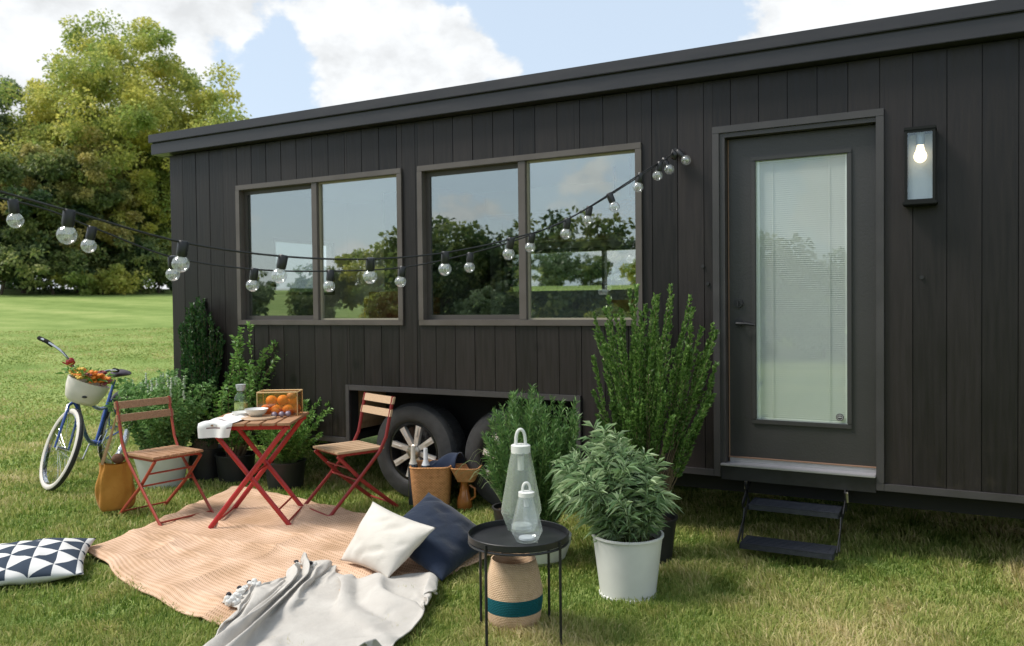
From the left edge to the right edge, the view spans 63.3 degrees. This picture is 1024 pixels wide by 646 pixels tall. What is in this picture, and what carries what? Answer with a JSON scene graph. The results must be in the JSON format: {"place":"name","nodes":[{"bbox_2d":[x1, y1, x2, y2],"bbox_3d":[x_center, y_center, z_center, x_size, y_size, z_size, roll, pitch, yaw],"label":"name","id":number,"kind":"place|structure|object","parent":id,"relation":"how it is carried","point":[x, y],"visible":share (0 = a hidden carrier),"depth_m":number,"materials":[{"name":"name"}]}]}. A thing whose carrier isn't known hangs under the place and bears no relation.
{"place":"outdoors","nodes":[
{"label":"outdoors","id":0,"kind":"place"},
{"bbox_2d":[0,0,991,288],"label":"sky","id":1,"kind":"structure","parent":0,"point":[289,56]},
{"bbox_2d":[0,285,1023,645],"bbox_3d":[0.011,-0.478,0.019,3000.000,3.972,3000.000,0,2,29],"label":"ground","id":2,"kind":"structure","parent":0,"point":[30,313],"depth_m":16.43,"materials":[{"name":"green plant"}]},
{"bbox_2d":[0,124,19,222],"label":"broadleaf tree","id":3,"kind":"object","parent":2,"relation":"on","point":[4,136],"visible":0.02,"depth_m":48.21,"materials":[{"name":"green plant"}]},
{"bbox_2d":[0,75,68,288],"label":"broadleaf tree","id":4,"kind":"object","parent":2,"relation":"on","point":[3,118],"visible":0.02,"depth_m":50.28,"materials":[{"name":"green plant"}]},
{"bbox_2d":[0,237,69,294],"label":"shrub","id":5,"kind":"object","parent":2,"relation":"on","point":[8,263],"visible":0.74,"depth_m":42.93,"materials":[{"name":"green plant"}]},
{"bbox_2d":[0,538,95,585],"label":"cushion","id":6,"kind":"object","parent":2,"relation":"on","point":[43,560],"visible":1,"depth_m":4.57,"materials":[{"name":"white fabric"}]},
{"bbox_2d":[0,145,105,292],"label":"broadleaf tree","id":7,"kind":"object","parent":2,"relation":"on","point":[39,169],"visible":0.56,"depth_m":43.69,"materials":[{"name":"green plant"}]},
{"bbox_2d":[0,226,107,294],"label":"shrub","id":8,"kind":"object","parent":2,"relation":"on","point":[43,259],"visible":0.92,"depth_m":43.48,"materials":[{"name":"green plant"}]},
{"bbox_2d":[0,125,145,292],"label":"broadleaf tree","id":9,"kind":"object","parent":2,"relation":"on","point":[117,199],"visible":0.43,"depth_m":45.47,"materials":[{"name":"green plant"}]},
{"bbox_2d":[37,336,133,490],"bbox_3d":[-3.813,0.763,7.437,0.613,1.324,1.751,-1,1,-14],"label":"bicycle","id":10,"kind":"object","parent":2,"relation":"on","point":[78,392],"visible":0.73,"depth_m":6.96,"materials":[{"name":"blue metal"}]},
{"bbox_2d":[54,363,121,387],"bbox_3d":[-3.512,0.443,6.935,0.455,0.238,0.471,-1,1,-6],"label":"flower bouquet","id":11,"kind":"object","parent":10,"relation":"in","point":[102,377],"visible":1,"depth_m":6.88,"materials":[{"name":"orange plant"}]},
{"bbox_2d":[51,263,154,295],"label":"shrub","id":12,"kind":"object","parent":2,"relation":"on","point":[112,278],"visible":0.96,"depth_m":44.83,"materials":[{"name":"green plant"}]},
{"bbox_2d":[76,167,152,250],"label":"broadleaf tree","id":13,"kind":"object","parent":2,"relation":"on","point":[118,177],"visible":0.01,"depth_m":48.81,"materials":[{"name":"green plant"}]},
{"bbox_2d":[76,217,170,292],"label":"shrub","id":14,"kind":"object","parent":2,"relation":"on","point":[113,252],"visible":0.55,"depth_m":46.53,"materials":[{"name":"green plant"}]},
{"bbox_2d":[0,8,251,286],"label":"broadleaf tree","id":15,"kind":"object","parent":2,"relation":"on","point":[133,120],"visible":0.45,"depth_m":49.05,"materials":[{"name":"green plant"}]},
{"bbox_2d":[95,140,170,290],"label":"broadleaf tree","id":16,"kind":"object","parent":2,"relation":"on","point":[145,195],"visible":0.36,"depth_m":48.85,"materials":[{"name":"green plant"}]},
{"bbox_2d":[118,232,171,293],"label":"shrub","id":17,"kind":"object","parent":2,"relation":"on","point":[157,266],"visible":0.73,"depth_m":46.79,"materials":[{"name":"green plant"}]},
{"bbox_2d":[125,149,171,253],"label":"broadleaf tree","id":18,"kind":"object","parent":2,"relation":"on","point":[145,215],"visible":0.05,"depth_m":49.65,"materials":[{"name":"green plant"}]},
{"bbox_2d":[103,368,218,488],"bbox_3d":[-2.913,0.874,7.043,0.843,0.992,0.910,0,2,29],"label":"potted herb","id":19,"kind":"object","parent":2,"relation":"on","point":[154,433],"visible":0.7,"depth_m":6.88,"materials":[{"name":"green plant"}]},
{"bbox_2d":[177,296,225,481],"bbox_3d":[-2.678,0.561,7.258,0.444,1.600,0.446,0,2,29],"label":"potted shrub","id":20,"kind":"object","parent":2,"relation":"on","point":[200,359],"visible":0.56,"depth_m":7.15,"materials":[{"name":"green plant"}]},
{"bbox_2d":[201,321,279,483],"bbox_3d":[-2.158,0.670,6.992,0.877,1.384,0.720,0,2,29],"label":"potted shrub","id":21,"kind":"object","parent":2,"relation":"on","point":[229,470],"visible":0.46,"depth_m":6.97,"materials":[{"name":"green plant"}]},
{"bbox_2d":[245,396,332,491],"bbox_3d":[-1.779,0.952,6.843,0.785,0.820,0.851,-1,2,-31],"label":"potted shrub","id":22,"kind":"object","parent":2,"relation":"on","point":[287,464],"visible":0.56,"depth_m":6.72,"materials":[{"name":"green plant"}]},
{"bbox_2d":[87,486,498,625],"bbox_3d":[-1.639,1.348,5.192,2.913,0.080,1.790,0,2,38],"label":"picnic rug","id":23,"kind":"object","parent":2,"relation":"on","point":[192,564],"visible":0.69,"depth_m":5.02,"materials":[{"name":"fabric"}]},
{"bbox_2d":[114,396,213,525],"bbox_3d":[-2.474,0.965,5.909,0.609,0.834,0.430,0,2,37],"label":"folding chair","id":24,"kind":"object","parent":23,"relation":"on","point":[154,455],"visible":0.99,"depth_m":5.92,"materials":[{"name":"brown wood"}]},
{"bbox_2d":[95,403,135,511],"bbox_3d":[-2.867,0.956,6.017,0.251,0.784,0.216,0,1,13],"label":"tote bag","id":25,"kind":"object","parent":24,"relation":"hanging from","point":[115,488],"visible":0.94,"depth_m":5.98,"materials":[{"name":"fabric"}]},
{"bbox_2d":[208,412,308,528],"bbox_3d":[-1.761,1.011,5.772,0.587,0.710,0.580,-1,1,-1],"label":"folding table","id":26,"kind":"object","parent":23,"relation":"on","point":[284,423],"visible":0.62,"depth_m":5.56,"materials":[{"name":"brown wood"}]},
{"bbox_2d":[197,413,247,437],"bbox_3d":[-1.925,0.691,5.661,0.238,0.115,0.463,-1,1,5],"label":"tea towel","id":27,"kind":"object","parent":26,"relation":"on","point":[221,427],"visible":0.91,"depth_m":5.46,"materials":[{"name":"white fabric"}]},
{"bbox_2d":[232,410,248,415],"bbox_3d":[-1.884,0.639,5.820,0.150,0.035,0.150,0,2,29],"label":"bowl","id":28,"kind":"object","parent":26,"relation":"on","point":[238,413],"visible":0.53,"depth_m":5.78,"materials":[{"name":"white ceramic"}]},
{"bbox_2d":[234,384,248,410],"bbox_3d":[-1.938,0.543,5.947,0.100,0.214,0.100,0,2,29],"label":"glass carafe","id":29,"kind":"object","parent":26,"relation":"on","point":[239,406],"visible":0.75,"depth_m":5.92,"materials":[{"name":"glass"}]},
{"bbox_2d":[241,414,275,420],"bbox_3d":[-1.741,0.649,5.704,0.240,0.014,0.240,0,2,29],"label":"serving board","id":30,"kind":"object","parent":26,"relation":"on","point":[260,418],"visible":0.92,"depth_m":5.65,"materials":[{"name":"brown wood"}]},
{"bbox_2d":[244,407,267,416],"bbox_3d":[-1.762,0.616,5.733,0.160,0.050,0.160,0,2,29],"label":"bowl","id":31,"kind":"object","parent":30,"relation":"on","point":[256,411],"visible":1,"depth_m":5.69,"materials":[{"name":"white ceramic"}]},
{"bbox_2d":[256,389,302,415],"bbox_3d":[-1.647,0.565,5.905,0.290,0.170,0.170,-1,1,-1],"label":"fruit box","id":32,"kind":"object","parent":26,"relation":"on","point":[294,390],"visible":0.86,"depth_m":5.98,"materials":[{"name":"wood"}]},
{"bbox_2d":[261,404,270,413],"bbox_3d":[-1.735,0.614,5.863,0.082,0.078,0.081,0,2,29],"label":"orange","id":33,"kind":"object","parent":32,"relation":"in","point":[269,409],"visible":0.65,"depth_m":5.84,"materials":[{"name":"orange food"}]},
{"bbox_2d":[266,395,276,405],"bbox_3d":[-1.702,0.551,5.883,0.082,0.078,0.081,0,2,29],"label":"orange","id":34,"kind":"object","parent":32,"relation":"in","point":[271,400],"visible":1,"depth_m":5.85,"materials":[{"name":"orange food"}]},
{"bbox_2d":[271,404,281,413],"bbox_3d":[-1.660,0.613,5.860,0.082,0.078,0.081,0,2,29],"label":"orange","id":35,"kind":"object","parent":32,"relation":"in","point":[277,408],"visible":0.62,"depth_m":5.83,"materials":[{"name":"orange food"}]},
{"bbox_2d":[277,395,287,405],"bbox_3d":[-1.622,0.548,5.885,0.082,0.078,0.081,0,2,29],"label":"orange","id":36,"kind":"object","parent":32,"relation":"in","point":[282,400],"visible":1,"depth_m":5.86,"materials":[{"name":"orange food"}]},
{"bbox_2d":[282,404,293,413],"bbox_3d":[-1.580,0.612,5.867,0.082,0.078,0.081,0,2,29],"label":"orange","id":37,"kind":"object","parent":32,"relation":"in","point":[287,407],"visible":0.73,"depth_m":5.84,"materials":[{"name":"orange food"}]},
{"bbox_2d":[288,397,296,405],"bbox_3d":[-1.562,0.551,5.906,0.082,0.078,0.081,0,2,29],"label":"orange","id":38,"kind":"object","parent":32,"relation":"in","point":[292,402],"visible":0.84,"depth_m":5.88,"materials":[{"name":"orange food"}]},
{"bbox_2d":[287,393,295,398],"bbox_3d":[-1.562,0.514,5.886,0.065,0.054,0.059,0,2,29],"label":"shallot","id":39,"kind":"object","parent":38,"relation":"on","point":[291,395],"visible":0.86,"depth_m":5.86,"materials":[{"name":"orange food"}]},
{"bbox_2d":[293,404,300,413],"bbox_3d":[-1.547,0.610,5.933,0.082,0.078,0.081,0,2,29],"label":"orange","id":40,"kind":"object","parent":32,"relation":"in","point":[295,409],"visible":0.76,"depth_m":5.91,"materials":[{"name":"orange food"}]},
{"bbox_2d":[278,411,284,416],"bbox_3d":[-1.597,0.632,5.768,0.046,0.040,0.042,0,2,29],"label":"plum","id":41,"kind":"object","parent":26,"relation":"on","point":[281,414],"visible":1,"depth_m":5.75,"materials":[{"name":"purple food"}]},
{"bbox_2d":[203,552,438,645],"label":"throw blanket","id":42,"kind":"object","parent":23,"relation":"on","point":[308,603],"visible":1,"depth_m":3.91,"materials":[{"name":"fabric"}]},
{"bbox_2d":[304,392,397,515],"bbox_3d":[-1.185,0.952,6.056,0.609,0.834,0.430,-2,2,-39],"label":"folding chair","id":43,"kind":"object","parent":23,"relation":"on","point":[341,451],"visible":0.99,"depth_m":6.04,"materials":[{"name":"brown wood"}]},
{"bbox_2d":[341,502,435,577],"bbox_3d":[-0.691,1.193,4.567,0.242,0.302,0.586,-2,2,-43],"label":"cushion","id":44,"kind":"object","parent":23,"relation":"on","point":[386,542],"visible":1,"depth_m":4.50,"materials":[{"name":"beige fabric"}]},
{"bbox_2d":[403,492,482,580],"bbox_3d":[-0.431,1.198,4.737,0.480,0.326,0.620,0,2,29],"label":"cushion","id":45,"kind":"object","parent":23,"relation":"on","point":[443,550],"visible":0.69,"depth_m":4.64,"materials":[{"name":"blue fabric"}]},
{"bbox_2d":[409,460,451,506],"bbox_3d":[-0.587,1.197,6.085,0.308,0.337,0.308,-1,1,1],"label":"wicker basket","id":46,"kind":"object","parent":2,"relation":"on","point":[435,481],"visible":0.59,"depth_m":5.95,"materials":[{"name":"brown wicker"}]},
{"bbox_2d":[408,446,417,504],"bbox_3d":[-0.718,1.108,6.052,0.074,0.420,0.074,0,2,29],"label":"wine bottle","id":47,"kind":"object","parent":46,"relation":"in","point":[413,462],"visible":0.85,"depth_m":6.03,"materials":[{"name":"white glass"}]},
{"bbox_2d":[421,448,429,467],"bbox_3d":[-0.625,1.112,6.036,0.074,0.410,0.074,0,2,29],"label":"wine bottle","id":48,"kind":"object","parent":46,"relation":"in","point":[425,462],"visible":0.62,"depth_m":6.02,"materials":[{"name":"white glass"}]},
{"bbox_2d":[429,452,464,472],"bbox_3d":[-0.493,1.021,6.096,0.252,0.150,0.218,0,1,13],"label":"folded cloth","id":49,"kind":"object","parent":46,"relation":"in","point":[451,459],"visible":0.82,"depth_m":6.05,"materials":[{"name":"blue fabric"}]},
{"bbox_2d":[457,482,475,511],"bbox_3d":[-0.332,1.254,6.048,0.139,0.220,0.112,-1,1,-4],"label":"amber jug","id":50,"kind":"object","parent":2,"relation":"on","point":[464,499],"visible":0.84,"depth_m":6.01,"materials":[{"name":"ceramic"}]},
{"bbox_2d":[450,463,481,481],"bbox_3d":[-0.330,1.091,6.034,0.214,0.105,0.214,0,1,9],"label":"wicker bowl","id":51,"kind":"object","parent":50,"relation":"on","point":[460,475],"visible":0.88,"depth_m":5.96,"materials":[{"name":"brown wicker"}]},
{"bbox_2d":[455,449,509,519],"bbox_3d":[-0.004,1.098,5.350,0.704,0.556,0.686,0,2,29],"label":"grass plant","id":52,"kind":"object","parent":2,"relation":"on","point":[497,510],"depth_m":5.29,"materials":[{"name":"green plant"}]},
{"bbox_2d":[487,553,542,634],"bbox_3d":[0.008,1.248,3.851,0.268,0.325,0.268,0,2,29],"label":"woven basket","id":53,"kind":"object","parent":2,"relation":"on","point":[515,592],"visible":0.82,"depth_m":3.75,"materials":[{"name":"beige wicker"}]},
{"bbox_2d":[513,255,518,285],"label":"broadleaf tree","id":54,"kind":"object","parent":2,"relation":"on","point":[516,273],"visible":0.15,"depth_m":99.48,"materials":[{"name":"green plant"}]},
{"bbox_2d":[468,519,568,645],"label":"side table","id":55,"kind":"object","parent":2,"relation":"on","point":[495,536],"visible":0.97,"depth_m":3.65,"materials":[{"name":"black metal"}]},
{"bbox_2d":[501,428,540,531],"bbox_3d":[0.041,0.713,3.795,0.180,0.470,0.180,-1,1,6],"label":"glass lantern","id":56,"kind":"object","parent":55,"relation":"on","point":[519,448],"visible":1,"depth_m":3.78,"materials":[{"name":"clear glass"}]},
{"bbox_2d":[511,481,542,542],"bbox_3d":[0.064,0.821,3.620,0.144,0.262,0.136,0,2,29],"label":"glass lantern","id":57,"kind":"object","parent":55,"relation":"on","point":[526,495],"visible":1,"depth_m":3.61,"materials":[{"name":"clear glass"}]},
{"bbox_2d":[478,383,582,566],"bbox_3d":[0.139,0.868,4.856,0.664,1.036,0.641,0,2,29],"label":"potted shrub","id":58,"kind":"object","parent":2,"relation":"on","point":[548,445],"visible":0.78,"depth_m":4.74,"materials":[{"name":"green plant"}]},
{"bbox_2d":[539,275,570,285],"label":"broadleaf tree","id":59,"kind":"object","parent":2,"relation":"on","point":[563,283],"visible":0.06,"depth_m":102.67,"materials":[{"name":"green plant"}]},
{"bbox_2d":[531,252,581,285],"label":"broadleaf tree","id":60,"kind":"object","parent":2,"relation":"on","point":[554,267],"visible":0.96,"depth_m":97.59,"materials":[{"name":"green plant"}]},
{"bbox_2d":[148,0,1023,560],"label":"tiny house","id":61,"kind":"structure","parent":2,"relation":"on","point":[830,230],"depth_m":5.14,"materials":[{"name":"black wood"}]},
{"bbox_2d":[273,238,334,294],"bbox_3d":[-2.251,-0.592,8.924,0.090,0.580,0.930,0,2,29],"label":"end window","id":62,"kind":"structure","parent":61,"relation":"in","point":[329,246],"depth_m":8.94,"materials":[{"name":"white metal"}]},
{"bbox_2d":[235,168,403,324],"bbox_3d":[-1.568,-0.576,6.714,1.730,1.185,0.091,0,2,29],"label":"window","id":63,"kind":"structure","parent":61,"relation":"in","point":[242,192],"depth_m":6.70,"materials":[{"name":"grey metal"}]},
{"bbox_2d":[0,154,673,279],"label":"string light","id":64,"kind":"object","parent":61,"relation":"hanging from","point":[68,219],"visible":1,"depth_m":3.30,"materials":[{"name":"black"}]},
{"bbox_2d":[0,149,689,291],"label":"string light","id":65,"kind":"object","parent":61,"relation":"hanging from","point":[14,212],"visible":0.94,"depth_m":4.00,"materials":[{"name":"black"}]},
{"bbox_2d":[417,142,642,325],"bbox_3d":[0.088,-0.574,5.814,1.750,1.185,0.091,0,2,29],"label":"window","id":66,"kind":"structure","parent":61,"relation":"in","point":[522,162],"depth_m":5.80,"materials":[{"name":"grey metal"}]},
{"bbox_2d":[487,207,634,244],"bbox_3d":[0.755,-0.927,7.878,2.100,0.270,0.340,0,2,29],"label":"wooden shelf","id":67,"kind":"object","parent":61,"relation":"attached to","point":[600,226],"visible":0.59,"depth_m":7.97,"materials":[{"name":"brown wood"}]},
{"bbox_2d":[491,289,635,317],"bbox_3d":[0.422,0.095,6.484,1.550,0.700,0.520,0,2,29],"label":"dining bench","id":68,"kind":"object","parent":61,"relation":"in","point":[569,304],"visible":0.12,"depth_m":6.64,"materials":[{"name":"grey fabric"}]},
{"bbox_2d":[501,245,635,291],"bbox_3d":[0.832,-0.383,8.106,2.080,0.710,0.105,0,2,29],"label":"rear window","id":69,"kind":"structure","parent":61,"relation":"in","point":[504,255],"depth_m":8.21,"materials":[{"name":"brown metal"}]},
{"bbox_2d":[607,166,622,247],"bbox_3d":[0.880,-0.989,7.103,0.140,0.692,0.140,0,2,29],"label":"pendant lamp","id":70,"kind":"object","parent":61,"relation":"hanging from","point":[615,240],"visible":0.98,"depth_m":7.08,"materials":[{"name":"black ceramic"}]},
{"bbox_2d":[611,300,634,315],"bbox_3d":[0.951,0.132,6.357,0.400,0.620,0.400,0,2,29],"label":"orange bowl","id":71,"kind":"object","parent":61,"relation":"on","point":[621,304],"visible":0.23,"depth_m":6.25,"materials":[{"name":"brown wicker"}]},
{"bbox_2d":[614,157,634,224],"bbox_3d":[0.949,-1.057,6.665,0.260,0.538,0.260,0,2,29],"label":"pendant lamp","id":72,"kind":"object","parent":61,"relation":"hanging from","point":[624,211],"visible":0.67,"depth_m":6.59,"materials":[{"name":"white wicker"}]},
{"bbox_2d":[729,125,875,466],"bbox_3d":[1.724,-0.152,4.967,0.862,1.965,0.104,0,2,29],"label":"door","id":73,"kind":"structure","parent":61,"relation":"in","point":[802,205],"depth_m":4.98,"materials":[{"name":"grey paint"}]},
{"bbox_2d":[571,253,612,285],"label":"broadleaf tree","id":74,"kind":"object","parent":2,"relation":"on","point":[590,271],"visible":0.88,"depth_m":98.58,"materials":[{"name":"green plant"}]},
{"bbox_2d":[543,419,683,603],"bbox_3d":[0.503,0.949,4.305,0.685,0.892,0.648,-1,1,-18],"label":"potted herb","id":75,"kind":"object","parent":2,"relation":"on","point":[611,490],"visible":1,"depth_m":4.17,"materials":[{"name":"green plant"}]},
{"bbox_2d":[618,259,635,284],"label":"broadleaf tree","id":76,"kind":"object","parent":2,"relation":"on","point":[630,271],"visible":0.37,"depth_m":95.10,"materials":[{"name":"green plant"}]},
{"bbox_2d":[590,283,718,563],"bbox_3d":[0.815,0.571,4.846,0.738,1.614,0.793,-2,2,-38],"label":"potted shrub","id":77,"kind":"object","parent":2,"relation":"on","point":[639,412],"visible":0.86,"depth_m":4.74,"materials":[{"name":"green plant"}]}
]}

